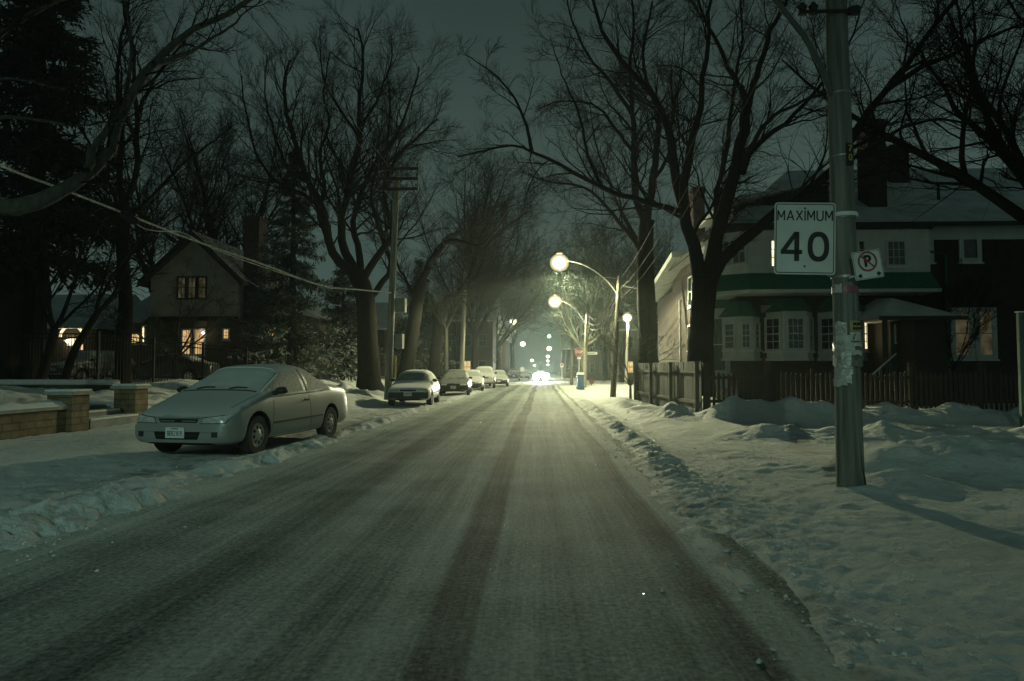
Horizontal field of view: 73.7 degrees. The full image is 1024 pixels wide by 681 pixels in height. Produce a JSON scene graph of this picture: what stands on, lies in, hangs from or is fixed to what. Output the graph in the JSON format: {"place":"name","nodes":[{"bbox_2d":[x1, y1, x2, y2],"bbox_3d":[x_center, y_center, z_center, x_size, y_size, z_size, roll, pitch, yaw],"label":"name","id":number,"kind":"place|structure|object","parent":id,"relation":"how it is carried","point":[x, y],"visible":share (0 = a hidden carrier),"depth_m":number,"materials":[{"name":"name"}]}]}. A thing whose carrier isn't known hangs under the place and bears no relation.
{"place":"outdoors","nodes":[
{"label":"outdoors","id":0,"kind":"place"},
{"bbox_2d":[0,373,851,680],"bbox_3d":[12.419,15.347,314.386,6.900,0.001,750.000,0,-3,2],"label":"road","id":1,"kind":"structure","parent":0,"point":[246,631],"depth_m":4.45,"materials":[{"name":"asphalt"}]},
{"bbox_2d":[489,370,509,385],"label":"parked car","id":2,"kind":"object","parent":1,"relation":"on","point":[501,376],"visible":0.71,"depth_m":58.64,"materials":[{"name":"grey paint"}]},
{"bbox_2d":[0,381,1023,634],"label":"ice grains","id":3,"kind":"object","parent":1,"relation":"on","point":[500,531],"visible":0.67,"depth_m":5.08},
{"bbox_2d":[507,368,520,380],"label":"parked car","id":4,"kind":"object","parent":1,"relation":"on","point":[513,372],"visible":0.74,"depth_m":93.17,"materials":[{"name":"paint"}]},
{"bbox_2d":[518,370,529,379],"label":"parked car","id":5,"kind":"object","parent":1,"relation":"on","point":[524,374],"visible":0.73,"depth_m":103.27,"materials":[{"name":"grey paint"}]},
{"bbox_2d":[533,370,548,381],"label":"oncoming car","id":6,"kind":"object","parent":1,"relation":"on","point":[540,375],"visible":1,"depth_m":83.72,"materials":[{"name":"paint"}]},
{"bbox_2d":[0,371,1023,680],"bbox_3d":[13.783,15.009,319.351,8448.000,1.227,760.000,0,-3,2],"label":"ground","id":7,"kind":"structure","parent":0,"point":[916,455],"depth_m":7.14,"materials":[{"name":"snow"}]},
{"bbox_2d":[0,253,61,378],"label":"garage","id":8,"kind":"structure","parent":7,"relation":"on","point":[11,311],"depth_m":34.76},
{"bbox_2d":[0,399,67,439],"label":"garden wall","id":9,"kind":"structure","parent":7,"relation":"on","point":[20,420],"depth_m":12.73,"materials":[{"name":"brick"}]},
{"bbox_2d":[0,331,99,378],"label":"iron fence","id":10,"kind":"object","parent":7,"relation":"on","point":[44,338],"visible":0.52,"depth_m":26.08,"materials":[{"name":"metal"}]},
{"bbox_2d":[0,379,119,390],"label":"terrace wall","id":11,"kind":"structure","parent":7,"relation":"on","point":[98,384],"depth_m":20.14,"materials":[{"name":"beige brick"}]},
{"bbox_2d":[42,389,93,431],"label":"brick pillar","id":12,"kind":"structure","parent":7,"relation":"on","point":[76,401],"depth_m":13.73,"materials":[{"name":"brick"}]},
{"bbox_2d":[0,0,153,378],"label":"spruce tree","id":13,"kind":"object","parent":7,"relation":"on","point":[17,98],"visible":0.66,"depth_m":31.61,"materials":[{"name":"green plant"}]},
{"bbox_2d":[0,135,169,378],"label":"bare tree","id":14,"kind":"object","parent":7,"relation":"on","point":[45,365],"visible":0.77,"depth_m":24.52,"materials":[{"name":"brown plant"}]},
{"bbox_2d":[48,350,134,378],"bbox_3d":[-22.173,1.351,35.942,2.026,1.697,4.592,-1,-3,12],"label":"parked car","id":15,"kind":"object","parent":7,"relation":"on","point":[86,360],"visible":0.45,"depth_m":34.98,"materials":[{"name":"grey paint"}]},
{"bbox_2d":[47,294,140,377],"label":"house","id":16,"kind":"structure","parent":7,"relation":"on","point":[72,325],"depth_m":46.15,"materials":[{"name":"beige brick"}]},
{"bbox_2d":[89,402,138,429],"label":"garden steps","id":17,"kind":"structure","parent":7,"relation":"on","point":[117,418],"depth_m":15.29,"materials":[{"name":"concrete"}]},
{"bbox_2d":[110,384,151,415],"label":"brick pillar","id":18,"kind":"structure","parent":7,"relation":"on","point":[130,398],"depth_m":16.09,"materials":[{"name":"brick"}]},
{"bbox_2d":[19,0,252,382],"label":"bare tree","id":19,"kind":"object","parent":7,"relation":"on","point":[125,294],"visible":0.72,"depth_m":27.72,"materials":[{"name":"brown plant"}]},
{"bbox_2d":[57,140,221,378],"bbox_3d":[-13.943,-2.819,26.351,6.313,9.972,5.777,0,-3,2],"label":"bare tree","id":20,"kind":"object","parent":7,"relation":"on","point":[75,349],"visible":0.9,"depth_m":25.67,"materials":[{"name":"brown plant"}]},
{"bbox_2d":[0,0,294,215],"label":"bare tree","id":21,"kind":"object","parent":7,"relation":"on","point":[93,166],"visible":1,"depth_m":10.65,"materials":[{"name":"brown plant"}]},
{"bbox_2d":[11,62,299,294],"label":"bare tree","id":22,"kind":"object","parent":7,"relation":"on","point":[138,201],"visible":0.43,"depth_m":55.33,"materials":[{"name":"brown plant"}]},
{"bbox_2d":[69,253,248,378],"bbox_3d":[-14.625,-0.807,29.155,5.236,6.206,6.089,0,-3,2],"label":"bare tree","id":23,"kind":"object","parent":7,"relation":"on","point":[167,354],"visible":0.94,"depth_m":29.82,"materials":[{"name":"brown plant"}]},
{"bbox_2d":[112,353,219,379],"bbox_3d":[-16.765,1.320,33.224,4.601,1.417,1.946,0,-3,-6],"label":"parked car","id":24,"kind":"object","parent":7,"relation":"on","point":[160,368],"visible":0.41,"depth_m":32.52,"materials":[{"name":"paint"}]},
{"bbox_2d":[98,331,247,383],"bbox_3d":[-13.919,0.977,28.521,0.111,2.444,6.346,-2,-3,36],"label":"iron fence","id":25,"kind":"object","parent":7,"relation":"on","point":[154,339],"visible":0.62,"depth_m":27.80,"materials":[{"name":"metal"}]},
{"bbox_2d":[105,21,346,270],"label":"bare tree","id":26,"kind":"object","parent":7,"relation":"on","point":[261,210],"visible":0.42,"depth_m":57.06,"materials":[{"name":"brown plant"}]},
{"bbox_2d":[106,216,350,378],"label":"gabled house","id":27,"kind":"structure","parent":7,"relation":"on","point":[157,300],"depth_m":41.88,"materials":[{"name":"beige brick"}]},
{"bbox_2d":[140,325,146,344],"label":"window","id":28,"kind":"structure","parent":27,"relation":"in","point":[142,332],"depth_m":42.02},
{"bbox_2d":[176,276,186,298],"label":"window","id":29,"kind":"structure","parent":27,"relation":"in","point":[184,281],"depth_m":41.82,"materials":[{"name":"glass"}]},
{"bbox_2d":[181,329,191,354],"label":"window","id":30,"kind":"structure","parent":27,"relation":"in","point":[186,334],"depth_m":41.91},
{"bbox_2d":[187,276,196,298],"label":"window","id":31,"kind":"structure","parent":27,"relation":"in","point":[192,280],"depth_m":41.79,"materials":[{"name":"glass"}]},
{"bbox_2d":[193,329,205,356],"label":"window","id":32,"kind":"structure","parent":27,"relation":"in","point":[199,335],"depth_m":41.87,"materials":[{"name":"glass"}]},
{"bbox_2d":[197,276,206,298],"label":"window","id":33,"kind":"structure","parent":27,"relation":"in","point":[204,278],"depth_m":41.76,"materials":[{"name":"glass"}]},
{"bbox_2d":[221,328,230,340],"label":"window","id":34,"kind":"structure","parent":27,"relation":"in","point":[225,331],"depth_m":41.80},
{"bbox_2d":[135,364,346,453],"bbox_3d":[-4.581,1.143,12.326,2.022,1.442,4.499,0,-3,10],"label":"parked car","id":35,"kind":"object","parent":7,"relation":"on","point":[251,409],"visible":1,"depth_m":11.05,"materials":[{"name":"silver metal"}]},
{"bbox_2d":[224,150,348,380],"bbox_3d":[-12.066,-3.917,36.723,6.130,13.187,6.352,2,-3,-39],"label":"spruce tree","id":36,"kind":"object","parent":7,"relation":"on","point":[286,320],"visible":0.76,"depth_m":36.31,"materials":[{"name":"green plant"}]},
{"bbox_2d":[181,0,468,391],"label":"bare tree","id":37,"kind":"object","parent":7,"relation":"on","point":[368,359],"visible":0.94,"depth_m":32.38,"materials":[{"name":"brown plant"}]},
{"bbox_2d":[308,263,385,380],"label":"spruce tree","id":38,"kind":"object","parent":7,"relation":"on","point":[348,343],"visible":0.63,"depth_m":41.87,"materials":[{"name":"green plant"}]},
{"bbox_2d":[336,303,403,375],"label":"distant house","id":39,"kind":"structure","parent":7,"relation":"on","point":[382,312],"depth_m":63.68,"materials":[{"name":"brown brick"}]},
{"bbox_2d":[377,163,418,399],"bbox_3d":[-4.771,-2.466,28.101,1.680,9.810,0.702,-1,-3,17],"label":"utility pole","id":40,"kind":"object","parent":7,"relation":"on","point":[397,305],"visible":1,"depth_m":28.27,"materials":[{"name":"brown wood"}]},
{"bbox_2d":[0,164,390,292],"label":"overhead cable","id":41,"kind":"object","parent":40,"relation":"attached to","point":[73,193],"visible":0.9,"depth_m":19.52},
{"bbox_2d":[120,210,138,224],"bbox_3d":[-9.981,-3.208,17.806,0.525,0.397,0.190,0,-3,2],"label":"splice case","id":42,"kind":"object","parent":41,"relation":"hanging from","point":[129,217],"visible":1,"depth_m":17.73,"materials":[{"name":"black plastic"}]},
{"bbox_2d":[138,225,332,288],"bbox_3d":[-8.441,-2.589,21.694,0.176,1.042,8.300,-1,-3,24],"label":"overhead cable","id":43,"kind":"object","parent":41,"relation":"hanging from","point":[230,255],"visible":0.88,"depth_m":21.07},
{"bbox_2d":[238,0,376,164],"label":"overhead wire","id":44,"kind":"object","parent":40,"relation":"attached to","point":[302,78],"visible":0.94,"depth_m":19.26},
{"bbox_2d":[260,0,389,166],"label":"overhead wire","id":45,"kind":"object","parent":40,"relation":"attached to","point":[319,78],"visible":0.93,"depth_m":19.30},
{"bbox_2d":[388,369,439,405],"bbox_3d":[-3.824,1.835,27.012,1.877,1.377,3.962,0,-3,0],"label":"parked car","id":46,"kind":"object","parent":7,"relation":"on","point":[413,385],"visible":0.99,"depth_m":25.79,"materials":[{"name":"white paint"}]},
{"bbox_2d":[385,258,458,379],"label":"spruce tree","id":47,"kind":"object","parent":7,"relation":"on","point":[427,322],"visible":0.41,"depth_m":53.89,"materials":[{"name":"green plant"}]},
{"bbox_2d":[407,300,451,377],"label":"distant house","id":48,"kind":"structure","parent":7,"relation":"on","point":[446,313],"depth_m":69.81,"materials":[{"name":"brown brick"}]},
{"bbox_2d":[362,183,527,378],"bbox_3d":[-3.968,-3.242,38.789,9.968,12.762,8.820,0,-3,2],"label":"bare tree","id":49,"kind":"object","parent":7,"relation":"on","point":[409,350],"visible":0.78,"depth_m":38.15,"materials":[{"name":"brown plant"}]},
{"bbox_2d":[425,270,480,372],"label":"bare tree","id":50,"kind":"object","parent":7,"relation":"on","point":[445,326],"visible":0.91,"depth_m":44.20,"materials":[{"name":"brown plant"}]},
{"bbox_2d":[384,223,524,368],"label":"bare tree","id":51,"kind":"object","parent":7,"relation":"on","point":[457,335],"visible":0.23,"depth_m":72.12,"materials":[{"name":"brown plant"}]},
{"bbox_2d":[437,369,471,394],"bbox_3d":[-3.189,2.334,38.685,1.946,1.417,4.601,0,-3,-2],"label":"parked car","id":52,"kind":"object","parent":7,"relation":"on","point":[455,380],"visible":0.92,"depth_m":37.10,"materials":[{"name":"paint"}]},
{"bbox_2d":[459,271,466,369],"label":"utility pole","id":53,"kind":"object","parent":7,"relation":"on","point":[462,342],"visible":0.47,"depth_m":53.16,"materials":[{"name":"brown wood"}]},
{"bbox_2d":[379,145,551,381],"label":"bare tree","id":54,"kind":"object","parent":7,"relation":"on","point":[435,352],"visible":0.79,"depth_m":46.46,"materials":[{"name":"brown plant"}]},
{"bbox_2d":[446,298,501,369],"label":"distant house","id":55,"kind":"structure","parent":7,"relation":"on","point":[487,346],"depth_m":72.30,"materials":[{"name":"brown brick"}]},
{"bbox_2d":[448,334,454,346],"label":"window","id":56,"kind":"structure","parent":55,"relation":"in","point":[451,338],"depth_m":72.40,"materials":[{"name":"grey glass"}]},
{"bbox_2d":[464,360,470,369],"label":"window","id":57,"kind":"structure","parent":55,"relation":"in","point":[467,363],"depth_m":72.20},
{"bbox_2d":[465,334,470,346],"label":"window","id":58,"kind":"structure","parent":55,"relation":"in","point":[467,336],"depth_m":72.31,"materials":[{"name":"grey glass"}]},
{"bbox_2d":[478,360,486,365],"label":"window","id":59,"kind":"structure","parent":55,"relation":"in","point":[481,362],"depth_m":72.13,"materials":[{"name":"grey glass"}]},
{"bbox_2d":[478,334,486,346],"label":"window","id":60,"kind":"structure","parent":55,"relation":"in","point":[482,339],"depth_m":72.24,"materials":[{"name":"grey glass"}]},
{"bbox_2d":[465,369,485,390],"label":"parked car","id":61,"kind":"object","parent":7,"relation":"on","point":[477,380],"visible":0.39,"depth_m":45.23,"materials":[{"name":"white paint"}]},
{"bbox_2d":[475,366,496,387],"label":"parked car","id":62,"kind":"object","parent":7,"relation":"on","point":[488,373],"visible":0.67,"depth_m":52.56,"materials":[{"name":"grey paint"}]},
{"bbox_2d":[390,96,595,369],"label":"bare tree","id":63,"kind":"object","parent":7,"relation":"on","point":[475,329],"visible":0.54,"depth_m":61.97,"materials":[{"name":"brown plant"}]},
{"bbox_2d":[498,321,511,373],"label":"distant house","id":64,"kind":"structure","parent":7,"relation":"on","point":[503,349],"depth_m":92.25,"materials":[{"name":"grey brick"}]},
{"bbox_2d":[442,217,575,369],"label":"bare tree","id":65,"kind":"object","parent":7,"relation":"on","point":[506,334],"visible":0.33,"depth_m":77.03,"materials":[{"name":"brown plant"}]},
{"bbox_2d":[482,240,548,368],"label":"bare tree","id":66,"kind":"object","parent":7,"relation":"on","point":[512,359],"visible":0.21,"depth_m":128.32,"materials":[{"name":"brown plant"}]},
{"bbox_2d":[548,333,567,378],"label":"street lamp","id":67,"kind":"object","parent":7,"relation":"on","point":[549,336],"visible":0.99,"depth_m":109.63,"materials":[{"name":"grey metal"}]},
{"bbox_2d":[550,294,587,387],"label":"street lamp","id":68,"kind":"object","parent":7,"relation":"on","point":[554,301],"visible":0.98,"depth_m":52.91,"materials":[{"name":"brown wood"}]},
{"bbox_2d":[560,335,581,377],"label":"distant house","id":69,"kind":"structure","parent":7,"relation":"on","point":[576,361],"depth_m":124.66,"materials":[{"name":"grey brick"}]},
{"bbox_2d":[570,332,572,384],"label":"utility pole","id":70,"kind":"object","parent":7,"relation":"on","point":[571,368],"visible":0.74,"depth_m":65.67,"materials":[{"name":"brown wood"}]},
{"bbox_2d":[526,239,627,339],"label":"bare tree","id":71,"kind":"object","parent":7,"relation":"on","point":[557,289],"visible":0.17,"depth_m":128.43,"materials":[{"name":"brown plant"}]},
{"bbox_2d":[499,234,655,372],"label":"bare tree","id":72,"kind":"object","parent":7,"relation":"on","point":[566,299],"visible":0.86,"depth_m":59.92,"materials":[{"name":"brown plant"}]},
{"bbox_2d":[575,348,582,372],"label":"stop sign","id":73,"kind":"object","parent":7,"relation":"on","point":[578,351],"visible":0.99,"depth_m":54.80,"materials":[{"name":"metal"}]},
{"bbox_2d":[576,373,583,389],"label":"recycling bin","id":74,"kind":"object","parent":7,"relation":"on","point":[580,381],"visible":1,"depth_m":46.59,"materials":[{"name":"blue plastic"}]},
{"bbox_2d":[553,251,620,396],"bbox_3d":[3.584,-0.770,34.859,3.694,8.014,3.204,-1,-3,15],"label":"street lamp","id":75,"kind":"object","parent":7,"relation":"on","point":[559,262],"visible":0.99,"depth_m":34.87,"materials":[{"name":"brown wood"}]},
{"bbox_2d":[579,314,609,379],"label":"distant house","id":76,"kind":"structure","parent":7,"relation":"on","point":[593,367],"depth_m":91.58,"materials":[{"name":"brown brick"}]},
{"bbox_2d":[503,0,714,362],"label":"bare tree","id":77,"kind":"object","parent":7,"relation":"on","point":[646,311],"visible":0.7,"depth_m":29.68,"materials":[{"name":"brown plant"}]},
{"bbox_2d":[549,198,670,377],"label":"bare tree","id":78,"kind":"object","parent":7,"relation":"on","point":[604,370],"visible":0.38,"depth_m":79.26,"materials":[{"name":"brown plant"}]},
{"bbox_2d":[550,187,685,326],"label":"bare tree","id":79,"kind":"object","parent":7,"relation":"on","point":[632,261],"visible":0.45,"depth_m":76.42,"materials":[{"name":"brown plant"}]},
{"bbox_2d":[624,311,630,383],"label":"street lamp","id":80,"kind":"object","parent":7,"relation":"on","point":[627,318],"visible":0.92,"depth_m":61.48,"materials":[{"name":"grey metal"}]},
{"bbox_2d":[572,297,686,398],"bbox_3d":[5.227,0.485,30.221,5.262,4.501,3.838,0,-3,2],"label":"bare shrub","id":81,"kind":"object","parent":7,"relation":"on","point":[616,353],"visible":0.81,"depth_m":29.58,"materials":[{"name":"plant"}]},
{"bbox_2d":[607,308,657,381],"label":"distant house","id":82,"kind":"structure","parent":7,"relation":"on","point":[634,345],"depth_m":75.58,"materials":[{"name":"brown brick"}]},
{"bbox_2d":[628,361,633,372],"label":"window","id":83,"kind":"structure","parent":82,"relation":"in","point":[630,366],"depth_m":75.43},
{"bbox_2d":[654,262,663,349],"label":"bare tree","id":84,"kind":"object","parent":7,"relation":"on","point":[658,267],"visible":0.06,"depth_m":51.78,"materials":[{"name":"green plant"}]},
{"bbox_2d":[633,361,701,412],"bbox_3d":[5.081,1.556,23.253,0.232,1.660,9.161,0,-3,0],"label":"wooden fence","id":85,"kind":"object","parent":7,"relation":"on","point":[664,383],"visible":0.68,"depth_m":21.78,"materials":[{"name":"brown wood"}]},
{"bbox_2d":[407,0,1023,396],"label":"bare tree","id":86,"kind":"object","parent":7,"relation":"on","point":[707,272],"visible":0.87,"depth_m":21.56,"materials":[{"name":"brown plant"}]},
{"bbox_2d":[771,0,865,486],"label":"utility pole","id":87,"kind":"object","parent":7,"relation":"on","point":[848,365],"visible":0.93,"depth_m":7.41,"materials":[{"name":"wood"}]},
{"bbox_2d":[620,0,753,277],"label":"overhead wire","id":88,"kind":"object","parent":87,"relation":"attached to","point":[703,118],"visible":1,"depth_m":14.16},
{"bbox_2d":[620,0,781,288],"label":"overhead wire","id":89,"kind":"object","parent":87,"relation":"attached to","point":[720,123],"visible":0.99,"depth_m":13.03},
{"bbox_2d":[621,0,800,296],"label":"overhead wire","id":90,"kind":"object","parent":87,"relation":"attached to","point":[730,131],"visible":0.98,"depth_m":12.06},
{"bbox_2d":[774,202,835,279],"bbox_3d":[3.197,-1.075,7.322,0.761,0.824,0.185,1,-3,-12],"label":"speed limit sign","id":91,"kind":"object","parent":87,"relation":"attached to","point":[804,238],"visible":1,"depth_m":7.31,"materials":[{"name":"white metal"}]},
{"bbox_2d":[849,249,883,280],"bbox_3d":[3.753,-0.800,7.271,0.366,0.302,0.066,-9,-2,-6],"label":"no parking sign","id":92,"kind":"object","parent":87,"relation":"attached to","point":[867,264],"visible":1,"depth_m":7.24,"materials":[{"name":"metal"}]},
{"bbox_2d":[654,119,1023,405],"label":"brick house","id":93,"kind":"structure","parent":7,"relation":"on","point":[765,315],"depth_m":25.35,"materials":[{"name":"brown brick"}]},
{"bbox_2d":[687,275,692,308],"bbox_3d":[8.774,-2.376,33.696,0.098,1.569,0.961,0,-3,2],"label":"window","id":94,"kind":"structure","parent":93,"relation":"in","point":[690,278],"depth_m":33.73,"materials":[{"name":"white glass"}]},
{"bbox_2d":[722,239,730,266],"bbox_3d":[7.813,-3.226,25.289,0.637,1.010,0.098,-2,-3,34],"label":"window","id":95,"kind":"structure","parent":93,"relation":"in","point":[726,241],"depth_m":25.20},
{"bbox_2d":[731,238,747,265],"bbox_3d":[8.291,-3.241,24.964,0.637,1.010,0.098,-2,-3,34],"label":"window","id":96,"kind":"structure","parent":93,"relation":"in","point":[740,259],"depth_m":24.94,"materials":[{"name":"glass"}]},
{"bbox_2d":[769,239,773,268],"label":"window","id":97,"kind":"structure","parent":93,"relation":"in","point":[771,240],"depth_m":24.74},
{"bbox_2d":[857,240,865,251],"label":"window","id":98,"kind":"structure","parent":93,"relation":"in","point":[861,244],"depth_m":24.61,"materials":[{"name":"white glass"}]},
{"bbox_2d":[889,322,896,390],"bbox_3d":[13.515,0.549,23.839,0.570,2.423,0.120,0,-3,2],"label":"door","id":99,"kind":"structure","parent":93,"relation":"in","point":[892,325],"depth_m":23.86,"materials":[{"name":"brown paint"}]},
{"bbox_2d":[885,240,908,267],"bbox_3d":[13.824,-3.112,24.539,0.820,1.028,0.098,0,-3,2],"label":"window","id":100,"kind":"structure","parent":93,"relation":"in","point":[896,250],"depth_m":24.56,"materials":[{"name":"glass"}]},
{"bbox_2d":[929,233,935,263],"bbox_3d":[15.492,-3.434,25.483,0.588,1.175,0.098,0,-3,2],"label":"window","id":101,"kind":"structure","parent":93,"relation":"in","point":[931,234],"depth_m":25.47,"materials":[{"name":"white glass"}]},
{"bbox_2d":[950,307,977,360],"bbox_3d":[16.697,-0.234,25.289,0.956,1.978,0.098,0,-3,2],"label":"window","id":102,"kind":"structure","parent":93,"relation":"in","point":[958,328],"depth_m":25.31,"materials":[{"name":"glass"}]},
{"bbox_2d":[958,232,983,263],"bbox_3d":[17.066,-3.437,25.415,0.909,1.175,0.098,0,-3,2],"label":"window","id":103,"kind":"structure","parent":93,"relation":"in","point":[970,251],"depth_m":25.43,"materials":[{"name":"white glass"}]},
{"bbox_2d":[974,307,999,360],"bbox_3d":[17.539,-0.236,25.252,0.884,1.978,0.098,0,-3,2],"label":"window","id":104,"kind":"structure","parent":93,"relation":"in","point":[986,349],"depth_m":25.26,"materials":[{"name":"glass"}]},
{"bbox_2d":[702,362,1018,410],"bbox_3d":[11.824,1.388,18.589,13.128,1.580,0.232,0,-3,2],"label":"picket fence","id":105,"kind":"object","parent":7,"relation":"on","point":[910,377],"visible":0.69,"depth_m":18.55,"materials":[{"name":"brown wood"}]},
{"bbox_2d":[726,0,1023,230],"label":"bare tree","id":106,"kind":"object","parent":7,"relation":"on","point":[961,175],"visible":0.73,"depth_m":19.49,"materials":[{"name":"brown plant"}]},
{"bbox_2d":[900,257,1008,391],"bbox_3d":[15.435,-0.544,23.907,4.371,4.662,2.974,0,-3,2],"label":"bare shrub","id":107,"kind":"object","parent":7,"relation":"on","point":[947,297],"visible":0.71,"depth_m":23.66,"materials":[{"name":"brown plant"}]},
{"bbox_2d":[1014,311,1023,426],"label":"gate post","id":108,"kind":"object","parent":7,"relation":"on","point":[1020,333],"visible":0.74,"depth_m":15.49,"materials":[{"name":"green paint"}]},
{"bbox_2d":[0,0,1023,371],"label":"sky","id":109,"kind":"structure","parent":0,"point":[490,20],"materials":[{"name":"grey"}]},
{"bbox_2d":[484,384,590,384],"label":"cross street","id":110,"kind":"structure","parent":0,"point":[534,384],"depth_m":67.65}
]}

